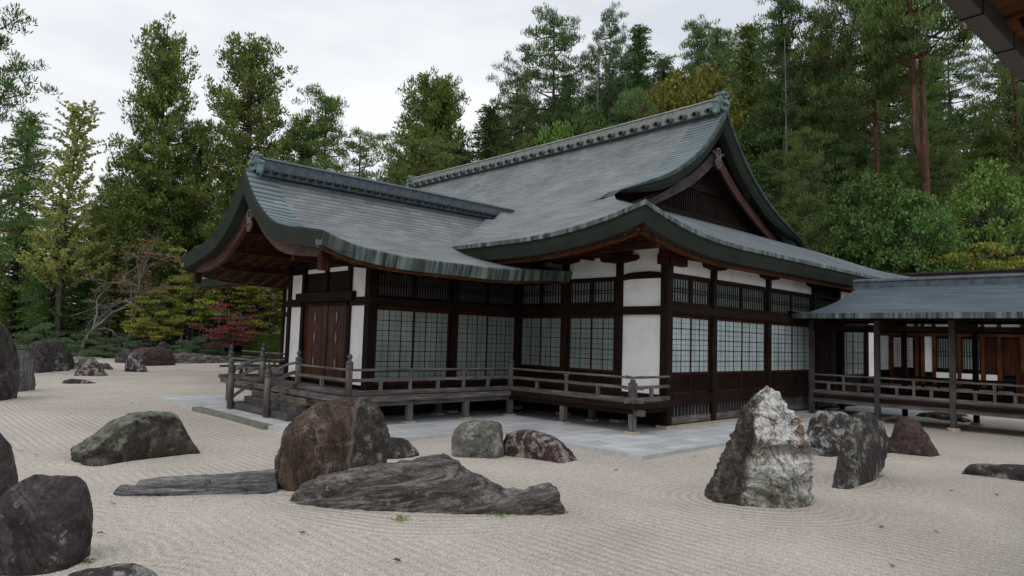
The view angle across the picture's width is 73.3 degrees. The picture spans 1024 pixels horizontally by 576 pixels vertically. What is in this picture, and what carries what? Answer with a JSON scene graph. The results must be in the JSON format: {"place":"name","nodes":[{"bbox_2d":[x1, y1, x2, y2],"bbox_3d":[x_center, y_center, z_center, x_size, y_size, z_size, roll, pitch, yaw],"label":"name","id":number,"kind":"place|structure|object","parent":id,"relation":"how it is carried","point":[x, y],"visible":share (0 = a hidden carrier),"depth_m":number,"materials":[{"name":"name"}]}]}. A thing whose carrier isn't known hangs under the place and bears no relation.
{"place":"outdoors","nodes":[
{"label":"outdoors","id":0,"kind":"place"},
{"bbox_2d":[4,171,1007,360],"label":"hill","id":1,"kind":"structure","parent":0,"point":[238,353],"depth_m":59.68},
{"bbox_2d":[0,109,68,337],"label":"evergreen tree","id":2,"kind":"object","parent":1,"relation":"on","point":[15,292],"visible":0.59,"depth_m":58.06,"materials":[{"name":"green plant"}]},
{"bbox_2d":[0,2,76,261],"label":"pine tree","id":3,"kind":"object","parent":1,"relation":"on","point":[7,85],"visible":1,"depth_m":29.82,"materials":[{"name":"green plant"}]},
{"bbox_2d":[9,199,95,338],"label":"evergreen tree","id":4,"kind":"object","parent":1,"relation":"on","point":[50,313],"visible":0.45,"depth_m":54.71,"materials":[{"name":"green plant"}]},
{"bbox_2d":[10,96,117,340],"bbox_3d":[-35.670,-5.203,54.432,6.264,20.544,6.890,-1,-5,28],"label":"tree","id":5,"kind":"object","parent":1,"relation":"on","point":[64,214],"visible":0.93,"depth_m":54.22,"materials":[{"name":"green plant"}]},
{"bbox_2d":[43,270,107,339],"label":"tree","id":6,"kind":"object","parent":1,"relation":"on","point":[85,289],"visible":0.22,"depth_m":62.94,"materials":[{"name":"green plant"}]},
{"bbox_2d":[75,172,133,340],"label":"cedar tree","id":7,"kind":"object","parent":1,"relation":"on","point":[108,180],"visible":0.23,"depth_m":65.71,"materials":[{"name":"green plant"}]},
{"bbox_2d":[72,241,144,342],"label":"evergreen tree","id":8,"kind":"object","parent":1,"relation":"on","point":[117,261],"visible":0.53,"depth_m":55.88,"materials":[{"name":"green plant"}]},
{"bbox_2d":[69,229,188,347],"bbox_3d":[-28.320,0.213,50.986,8.912,10.468,6.024,-2,-6,41],"label":"bare tree","id":9,"kind":"object","parent":1,"relation":"on","point":[138,292],"visible":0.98,"depth_m":50.73,"materials":[{"name":"orange plant"}]},
{"bbox_2d":[94,137,191,348],"bbox_3d":[-32.449,-3.609,60.350,7.040,18.499,7.119,6,-6,-43],"label":"old tree","id":10,"kind":"object","parent":1,"relation":"on","point":[145,202],"visible":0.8,"depth_m":59.67,"materials":[{"name":"green plant"}]},
{"bbox_2d":[95,10,214,346],"bbox_3d":[-32.305,-9.864,63.029,9.202,31.056,9.388,0,-4,20],"label":"cedar tree","id":11,"kind":"object","parent":1,"relation":"on","point":[155,99],"visible":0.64,"depth_m":62.15,"materials":[{"name":"green plant"}]},
{"bbox_2d":[132,279,194,345],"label":"tree","id":12,"kind":"object","parent":1,"relation":"on","point":[170,341],"visible":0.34,"depth_m":56.35,"materials":[{"name":"green plant"}]},
{"bbox_2d":[144,247,241,352],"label":"maple tree","id":13,"kind":"object","parent":1,"relation":"on","point":[204,314],"visible":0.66,"depth_m":53.33,"materials":[{"name":"green plant"}]},
{"bbox_2d":[164,118,224,335],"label":"cedar tree","id":14,"kind":"object","parent":1,"relation":"on","point":[198,165],"visible":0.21,"depth_m":65.88,"materials":[{"name":"green plant"}]},
{"bbox_2d":[186,298,265,359],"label":"maple tree","id":15,"kind":"object","parent":1,"relation":"on","point":[215,335],"visible":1,"depth_m":49.46,"materials":[{"name":"red plant"}]},
{"bbox_2d":[178,31,302,349],"bbox_3d":[-23.849,-8.929,61.927,11.030,29.026,10.650,0,-5,20],"label":"cedar tree","id":16,"kind":"object","parent":1,"relation":"on","point":[246,68],"visible":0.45,"depth_m":60.87,"materials":[{"name":"green plant"}]},
{"bbox_2d":[228,286,282,336],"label":"maple tree","id":17,"kind":"object","parent":1,"relation":"on","point":[255,301],"visible":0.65,"depth_m":55.33,"materials":[{"name":"green plant"}]},
{"bbox_2d":[277,112,329,319],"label":"cedar tree","id":18,"kind":"object","parent":1,"relation":"on","point":[302,152],"visible":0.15,"depth_m":66.48,"materials":[{"name":"green plant"}]},
{"bbox_2d":[269,82,365,318],"bbox_3d":[-18.071,-6.765,65.035,9.037,25.101,9.521,1,-4,5],"label":"pine tree","id":19,"kind":"object","parent":1,"relation":"on","point":[331,106],"visible":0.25,"depth_m":64.21,"materials":[{"name":"green plant"}]},
{"bbox_2d":[323,126,398,184],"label":"pine tree","id":20,"kind":"object","parent":1,"relation":"on","point":[353,145],"visible":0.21,"depth_m":58.79,"materials":[{"name":"green plant"}]},
{"bbox_2d":[376,70,461,185],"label":"cedar tree","id":21,"kind":"object","parent":1,"relation":"on","point":[414,107],"visible":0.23,"depth_m":68.07,"materials":[{"name":"green plant"}]},
{"bbox_2d":[409,65,476,174],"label":"cedar tree","id":22,"kind":"object","parent":1,"relation":"on","point":[453,102],"visible":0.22,"depth_m":69.67,"materials":[{"name":"green plant"}]},
{"bbox_2d":[458,104,511,165],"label":"evergreen tree","id":23,"kind":"object","parent":1,"relation":"on","point":[491,123],"visible":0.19,"depth_m":66.95,"materials":[{"name":"green plant"}]},
{"bbox_2d":[478,49,548,160],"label":"pine tree","id":24,"kind":"object","parent":1,"relation":"on","point":[510,104],"visible":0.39,"depth_m":70.18,"materials":[{"name":"green plant"}]},
{"bbox_2d":[489,4,603,150],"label":"conifer tree","id":25,"kind":"object","parent":1,"relation":"on","point":[561,38],"visible":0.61,"depth_m":72.62,"materials":[{"name":"green plant"}]},
{"bbox_2d":[534,118,574,145],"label":"broadleaf tree","id":26,"kind":"object","parent":1,"relation":"on","point":[563,135],"visible":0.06,"depth_m":55.89,"materials":[{"name":"green plant"}]},
{"bbox_2d":[568,101,607,136],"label":"broadleaf tree","id":27,"kind":"object","parent":1,"relation":"on","point":[600,120],"visible":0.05,"depth_m":56.80,"materials":[{"name":"green plant"}]},
{"bbox_2d":[575,1,643,127],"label":"conifer tree","id":28,"kind":"object","parent":1,"relation":"on","point":[615,50],"visible":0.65,"depth_m":74.54,"materials":[{"name":"green plant"}]},
{"bbox_2d":[575,44,680,115],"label":"tree","id":29,"kind":"object","parent":1,"relation":"on","point":[661,64],"visible":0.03,"depth_m":83.32,"materials":[{"name":"green plant"}]},
{"bbox_2d":[612,86,657,124],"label":"broadleaf tree","id":30,"kind":"object","parent":1,"relation":"on","point":[648,106],"visible":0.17,"depth_m":55.01,"materials":[{"name":"green plant"}]},
{"bbox_2d":[613,24,660,123],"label":"evergreen tree","id":31,"kind":"object","parent":1,"relation":"on","point":[639,39],"visible":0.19,"depth_m":75.44,"materials":[{"name":"green plant"}]},
{"bbox_2d":[641,60,749,165],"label":"broadleaf tree","id":32,"kind":"object","parent":1,"relation":"on","point":[675,80],"visible":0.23,"depth_m":59.78,"materials":[{"name":"green plant"}]},
{"bbox_2d":[673,14,735,131],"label":"pine tree","id":33,"kind":"object","parent":1,"relation":"on","point":[697,55],"visible":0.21,"depth_m":71.76,"materials":[{"name":"green plant"}]},
{"bbox_2d":[701,26,742,149],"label":"pine tree","id":34,"kind":"object","parent":1,"relation":"on","point":[723,54],"visible":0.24,"depth_m":73.76,"materials":[{"name":"green plant"}]},
{"bbox_2d":[722,20,779,183],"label":"evergreen tree","id":35,"kind":"object","parent":1,"relation":"on","point":[747,50],"visible":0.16,"depth_m":67.39,"materials":[{"name":"green plant"}]},
{"bbox_2d":[735,124,778,195],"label":"tree","id":36,"kind":"object","parent":1,"relation":"on","point":[745,134],"visible":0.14,"depth_m":63.92,"materials":[{"name":"green plant"}]},
{"bbox_2d":[758,148,804,236],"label":"tree","id":37,"kind":"object","parent":1,"relation":"on","point":[774,158],"visible":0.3,"depth_m":55.96,"materials":[{"name":"green plant"}]},
{"bbox_2d":[747,0,827,253],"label":"conifer tree","id":38,"kind":"object","parent":1,"relation":"on","point":[781,31],"visible":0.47,"depth_m":60.48,"materials":[{"name":"green plant"}]},
{"bbox_2d":[779,0,881,239],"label":"conifer tree","id":39,"kind":"object","parent":1,"relation":"on","point":[826,73],"visible":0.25,"depth_m":59.05,"materials":[{"name":"green plant"}]},
{"bbox_2d":[817,142,864,257],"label":"tree","id":40,"kind":"object","parent":1,"relation":"on","point":[835,154],"visible":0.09,"depth_m":57.71,"materials":[{"name":"green plant"}]},
{"bbox_2d":[788,0,945,214],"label":"red pine tree","id":41,"kind":"object","parent":1,"relation":"on","point":[872,93],"visible":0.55,"depth_m":54.64,"materials":[{"name":"green plant"}]},
{"bbox_2d":[830,89,919,245],"bbox_3d":[33.497,-8.585,64.543,10.615,20.698,8.834,0,-5,24],"label":"tree","id":42,"kind":"object","parent":1,"relation":"on","point":[860,134],"visible":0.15,"depth_m":64.35,"materials":[{"name":"green plant"}]},
{"bbox_2d":[864,136,916,272],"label":"tree","id":43,"kind":"object","parent":1,"relation":"on","point":[889,144],"visible":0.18,"depth_m":54.78,"materials":[{"name":"green plant"}]},
{"bbox_2d":[851,41,952,186],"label":"tree","id":44,"kind":"object","parent":1,"relation":"on","point":[900,106],"visible":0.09,"depth_m":72.64,"materials":[{"name":"plant"}]},
{"bbox_2d":[831,0,979,235],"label":"red pine tree","id":45,"kind":"object","parent":1,"relation":"on","point":[926,15],"visible":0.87,"depth_m":48.52,"materials":[{"name":"green plant"}]},
{"bbox_2d":[892,101,947,244],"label":"tree","id":46,"kind":"object","parent":1,"relation":"on","point":[932,127],"visible":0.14,"depth_m":64.22,"materials":[{"name":"green plant"}]},
{"bbox_2d":[889,52,971,217],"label":"tree","id":47,"kind":"object","parent":1,"relation":"on","point":[944,128],"visible":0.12,"depth_m":73.66,"materials":[{"name":"green plant"}]},
{"bbox_2d":[903,145,971,248],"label":"tree","id":48,"kind":"object","parent":1,"relation":"on","point":[940,157],"visible":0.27,"depth_m":53.58,"materials":[{"name":"green plant"}]},
{"bbox_2d":[886,122,988,224],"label":"tree","id":49,"kind":"object","parent":1,"relation":"on","point":[964,146],"visible":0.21,"depth_m":63.30,"materials":[{"name":"plant"}]},
{"bbox_2d":[916,36,1003,161],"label":"tree","id":50,"kind":"object","parent":1,"relation":"on","point":[960,64],"visible":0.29,"depth_m":84.06,"materials":[{"name":"green plant"}]},
{"bbox_2d":[933,107,989,218],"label":"tree","id":51,"kind":"object","parent":1,"relation":"on","point":[958,116],"visible":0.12,"depth_m":74.60,"materials":[{"name":"green plant"}]},
{"bbox_2d":[960,119,1023,260],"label":"tree","id":52,"kind":"object","parent":1,"relation":"on","point":[991,149],"visible":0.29,"depth_m":62.13,"materials":[{"name":"green plant"}]},
{"bbox_2d":[961,35,1023,254],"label":"pine tree","id":53,"kind":"object","parent":1,"relation":"on","point":[985,114],"visible":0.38,"depth_m":63.47,"materials":[{"name":"green plant"}]},
{"bbox_2d":[968,78,1023,255],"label":"tree","id":54,"kind":"object","parent":1,"relation":"on","point":[1008,95],"visible":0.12,"depth_m":71.24,"materials":[{"name":"green plant"}]},
{"bbox_2d":[971,169,1023,261],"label":"tree","id":55,"kind":"object","parent":1,"relation":"on","point":[1001,215],"visible":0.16,"depth_m":54.73,"materials":[{"name":"green plant"}]},
{"bbox_2d":[0,356,1023,575],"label":"gravel","id":56,"kind":"structure","parent":0,"point":[662,516],"depth_m":8.82,"materials":[{"name":"gravel"}]},
{"bbox_2d":[0,433,17,497],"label":"standing rock","id":57,"kind":"object","parent":56,"relation":"on","point":[8,475],"visible":0.72,"depth_m":8.57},
{"bbox_2d":[0,323,19,400],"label":"standing rock","id":58,"kind":"object","parent":56,"relation":"on","point":[9,376],"visible":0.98,"depth_m":20.43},
{"bbox_2d":[17,350,35,391],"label":"standing rock","id":59,"kind":"object","parent":56,"relation":"on","point":[26,371],"visible":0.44,"depth_m":23.32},
{"bbox_2d":[13,322,68,349],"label":"clipped pine","id":60,"kind":"object","parent":56,"relation":"on","point":[42,327],"visible":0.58,"depth_m":51.09,"materials":[{"name":"green plant"}]},
{"bbox_2d":[0,474,93,575],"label":"boulder","id":61,"kind":"object","parent":56,"relation":"on","point":[46,523],"visible":0.96,"depth_m":6.37,"materials":[{"name":"stone"}]},
{"bbox_2d":[26,340,74,372],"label":"boulder","id":62,"kind":"object","parent":56,"relation":"on","point":[42,354],"visible":0.75,"depth_m":32.93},
{"bbox_2d":[74,361,107,375],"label":"rock","id":63,"kind":"object","parent":56,"relation":"on","point":[87,368],"visible":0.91,"depth_m":31.18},
{"bbox_2d":[68,563,157,575],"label":"rock","id":64,"kind":"object","parent":56,"relation":"on","point":[128,569],"visible":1,"depth_m":5.96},
{"bbox_2d":[69,262,160,356],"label":"bare tree","id":65,"kind":"object","parent":56,"relation":"on","point":[97,324],"visible":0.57,"depth_m":52.91,"materials":[{"name":"grey plant"}]},
{"bbox_2d":[70,411,200,466],"bbox_3d":[-6.586,2.654,12.255,1.186,0.892,2.208,-1,-5,35],"label":"boulder","id":66,"kind":"object","parent":56,"relation":"on","point":[134,436],"visible":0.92,"depth_m":11.79,"materials":[{"name":"stone"}]},
{"bbox_2d":[133,347,174,365],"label":"boulder","id":67,"kind":"object","parent":56,"relation":"on","point":[154,356],"visible":0.66,"depth_m":41.57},
{"bbox_2d":[120,286,194,347],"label":"maple tree","id":68,"kind":"object","parent":56,"relation":"on","point":[150,332],"visible":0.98,"depth_m":50.53,"materials":[{"name":"green plant"}]},
{"bbox_2d":[113,469,277,496],"bbox_3d":[-4.370,2.749,9.531,2.257,0.403,0.447,3,-4,-14],"label":"rock","id":69,"kind":"object","parent":56,"relation":"on","point":[256,482],"visible":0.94,"depth_m":9.40,"materials":[{"name":"stone"}]},
{"bbox_2d":[173,352,228,363],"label":"rock","id":70,"kind":"object","parent":56,"relation":"on","point":[188,358],"visible":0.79,"depth_m":45.72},
{"bbox_2d":[192,406,271,429],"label":"step base stone","id":71,"kind":"object","parent":56,"relation":"on","point":[239,419],"visible":0.89,"depth_m":17.22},
{"bbox_2d":[242,332,279,362],"bbox_3d":[-17.834,4.561,51.564,4.211,2.492,1.761,2,-4,0],"label":"hedge","id":72,"kind":"object","parent":56,"relation":"on","point":[271,341],"visible":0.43,"depth_m":50.83,"materials":[{"name":"green plant"}]},
{"bbox_2d":[274,397,391,491],"bbox_3d":[-2.667,2.378,10.452,1.937,1.417,1.105,6,-6,-43],"label":"boulder","id":73,"kind":"object","parent":56,"relation":"on","point":[331,436],"visible":0.76,"depth_m":10.02,"materials":[{"name":"stone"}]},
{"bbox_2d":[387,437,418,458],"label":"rock","id":74,"kind":"object","parent":56,"relation":"on","point":[400,448],"visible":0.42,"depth_m":12.67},
{"bbox_2d":[365,130,467,186],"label":"pine tree","id":75,"kind":"object","parent":56,"relation":"on","point":[397,172],"visible":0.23,"depth_m":50.64,"materials":[{"name":"green plant"}]},
{"bbox_2d":[289,453,564,515],"bbox_3d":[-1.133,2.611,9.202,3.706,0.805,0.894,1,-4,3],"label":"boulder","id":76,"kind":"object","parent":56,"relation":"on","point":[443,483],"visible":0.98,"depth_m":8.88,"materials":[{"name":"stone"}]},
{"bbox_2d":[451,420,503,458],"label":"boulder","id":77,"kind":"object","parent":56,"relation":"on","point":[477,439],"visible":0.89,"depth_m":12.96,"materials":[{"name":"stone"}]},
{"bbox_2d":[503,429,576,462],"bbox_3d":[0.522,3.046,13.149,1.604,0.636,0.584,-1,-5,32],"label":"rock","id":78,"kind":"object","parent":56,"relation":"on","point":[530,444],"visible":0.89,"depth_m":12.96,"materials":[{"name":"stone"}]},
{"bbox_2d":[704,386,813,508],"bbox_3d":[3.660,2.363,10.226,1.532,1.825,1.209,1,-4,16],"label":"standing rock","id":79,"kind":"object","parent":56,"relation":"on","point":[766,459],"visible":0.97,"depth_m":9.81,"materials":[{"name":"stone"}]},
{"bbox_2d":[778,126,844,252],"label":"pine tree","id":80,"kind":"object","parent":56,"relation":"on","point":[807,227],"visible":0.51,"depth_m":43.32,"materials":[{"name":"green plant"}]},
{"bbox_2d":[807,410,850,456],"bbox_3d":[6.835,3.162,14.762,1.246,1.058,0.704,3,-4,-19],"label":"boulder","id":81,"kind":"object","parent":56,"relation":"on","point":[825,430],"visible":0.57,"depth_m":14.50,"materials":[{"name":"stone"}]},
{"bbox_2d":[832,412,888,488],"bbox_3d":[6.005,2.803,11.867,2.195,1.299,0.398,6,-6,-43],"label":"standing rock","id":82,"kind":"object","parent":56,"relation":"on","point":[862,456],"visible":0.92,"depth_m":11.61,"materials":[{"name":"stone"}]},
{"bbox_2d":[843,215,900,272],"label":"tree","id":83,"kind":"object","parent":56,"relation":"on","point":[884,248],"visible":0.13,"depth_m":40.67,"materials":[{"name":"green plant"}]},
{"bbox_2d":[820,167,936,273],"bbox_3d":[21.845,-0.546,41.086,6.384,13.364,6.730,0,-5,21],"label":"broadleaf tree","id":84,"kind":"object","parent":56,"relation":"on","point":[884,193],"visible":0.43,"depth_m":40.70,"materials":[{"name":"green plant"}]},
{"bbox_2d":[790,273,1023,431],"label":"covered corridor","id":85,"kind":"object","parent":56,"relation":"on","point":[962,304],"visible":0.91,"depth_m":21.05,"materials":[{"name":"grey wood"}]},
{"bbox_2d":[860,186,968,273],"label":"broadleaf tree","id":86,"kind":"object","parent":56,"relation":"on","point":[938,218],"visible":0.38,"depth_m":38.63,"materials":[{"name":"green plant"}]},
{"bbox_2d":[891,416,939,456],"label":"boulder","id":87,"kind":"object","parent":56,"relation":"on","point":[909,436],"visible":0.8,"depth_m":14.93,"materials":[{"name":"stone"}]},
{"bbox_2d":[880,268,1023,403],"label":"hall","id":88,"kind":"structure","parent":56,"relation":"on","point":[1001,357],"depth_m":30.61,"materials":[{"name":"orange wood"}]},
{"bbox_2d":[893,336,913,368],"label":"shoji window","id":89,"kind":"structure","parent":88,"relation":"in","point":[896,339],"depth_m":31.88,"materials":[{"name":"paper"}]},
{"bbox_2d":[936,337,956,369],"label":"lattice window","id":90,"kind":"structure","parent":88,"relation":"in","point":[942,344],"depth_m":30.66,"materials":[{"name":"paper"}]},
{"bbox_2d":[961,338,980,370],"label":"lattice window","id":91,"kind":"structure","parent":88,"relation":"in","point":[966,343],"depth_m":29.99,"materials":[{"name":"paper"}]},
{"bbox_2d":[985,337,1018,375],"bbox_3d":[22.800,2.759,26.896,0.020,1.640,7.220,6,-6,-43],"label":"timber door","id":92,"kind":"structure","parent":88,"relation":"in","point":[1011,345],"depth_m":29.00,"materials":[{"name":"red wood"}]},
{"bbox_2d":[906,241,1023,271],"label":"broadleaf tree","id":93,"kind":"object","parent":56,"relation":"on","point":[973,261],"visible":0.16,"depth_m":36.32,"materials":[{"name":"green plant"}]},
{"bbox_2d":[918,156,1023,269],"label":"broadleaf tree","id":94,"kind":"object","parent":56,"relation":"on","point":[969,207],"visible":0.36,"depth_m":41.58,"materials":[{"name":"green plant"}]},
{"bbox_2d":[962,463,1023,480],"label":"rock","id":95,"kind":"object","parent":56,"relation":"on","point":[1010,471],"visible":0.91,"depth_m":12.49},
{"bbox_2d":[0,0,1023,303],"label":"sky","id":96,"kind":"structure","parent":0,"point":[361,51],"materials":[{"name":"white"}]},
{"bbox_2d":[158,394,931,459],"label":"paving","id":97,"kind":"structure","parent":0,"point":[604,433],"depth_m":17.24,"materials":[{"name":"grey stone"}]},
{"bbox_2d":[180,90,908,434],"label":"temple hall","id":98,"kind":"structure","parent":97,"relation":"on","point":[666,270],"depth_m":19.83,"materials":[{"name":"tile"}]},
{"bbox_2d":[302,306,325,379],"bbox_3d":[-5.751,1.590,20.064,0.075,2.120,1.235,6,-6,-43],"label":"door","id":99,"kind":"structure","parent":98,"relation":"in","point":[314,329],"depth_m":20.07,"materials":[{"name":"brown wood"}]},
{"bbox_2d":[323,305,345,382],"bbox_3d":[-4.893,1.549,19.162,0.075,2.120,1.235,6,-6,-43],"label":"door","id":100,"kind":"structure","parent":98,"relation":"in","point":[334,340],"depth_m":19.21,"materials":[{"name":"brown wood"}]},
{"bbox_2d":[373,308,449,384],"bbox_3d":[-2.731,1.612,18.931,2.490,2.010,0.085,6,-6,-43],"label":"shoji window","id":101,"kind":"structure","parent":98,"relation":"in","point":[404,338],"depth_m":18.86,"materials":[{"name":"paper"}]},
{"bbox_2d":[455,313,515,381],"bbox_3d":[-0.775,1.809,20.783,2.390,2.010,0.085,6,-6,-43],"label":"shoji window","id":102,"kind":"structure","parent":98,"relation":"in","point":[483,340],"depth_m":20.70,"materials":[{"name":"paper"}]},
{"bbox_2d":[520,317,561,384],"bbox_3d":[0.869,1.886,20.959,0.085,2.020,1.760,6,-6,-43],"label":"shoji window","id":103,"kind":"structure","parent":98,"relation":"in","point":[540,349],"depth_m":20.92,"materials":[{"name":"paper"}]},
{"bbox_2d":[568,316,614,389],"bbox_3d":[2.247,1.821,19.511,0.085,2.020,1.720,6,-6,-43],"label":"shoji window","id":104,"kind":"structure","parent":98,"relation":"in","point":[591,339],"depth_m":19.47,"materials":[{"name":"paper"}]},
{"bbox_2d":[672,315,709,394],"bbox_3d":[4.788,1.801,18.480,1.950,2.060,0.085,6,-6,-43],"label":"shoji window","id":105,"kind":"structure","parent":98,"relation":"in","point":[690,358],"depth_m":18.44,"materials":[{"name":"paper"}]},
{"bbox_2d":[717,319,764,391],"bbox_3d":[6.794,2.003,20.380,2.990,2.060,0.085,6,-6,-43],"label":"shoji window","id":106,"kind":"structure","parent":98,"relation":"in","point":[740,344],"depth_m":20.29,"materials":[{"name":"paper"}]},
{"bbox_2d":[771,323,808,388],"bbox_3d":[9.202,2.244,22.660,3.060,2.060,0.085,6,-6,-43],"label":"shoji window","id":107,"kind":"structure","parent":98,"relation":"in","point":[790,343],"depth_m":22.54,"materials":[{"name":"paper"}]},
{"bbox_2d":[845,332,864,375],"bbox_3d":[12.995,2.470,26.258,2.500,1.750,0.085,6,-6,-43],"label":"shoji window","id":108,"kind":"structure","parent":98,"relation":"in","point":[854,341],"depth_m":26.48,"materials":[{"name":"paper"}]},
{"bbox_2d":[942,0,1023,83],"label":"overhanging eave","id":109,"kind":"object","parent":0,"point":[996,27],"visible":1,"depth_m":3.77,"materials":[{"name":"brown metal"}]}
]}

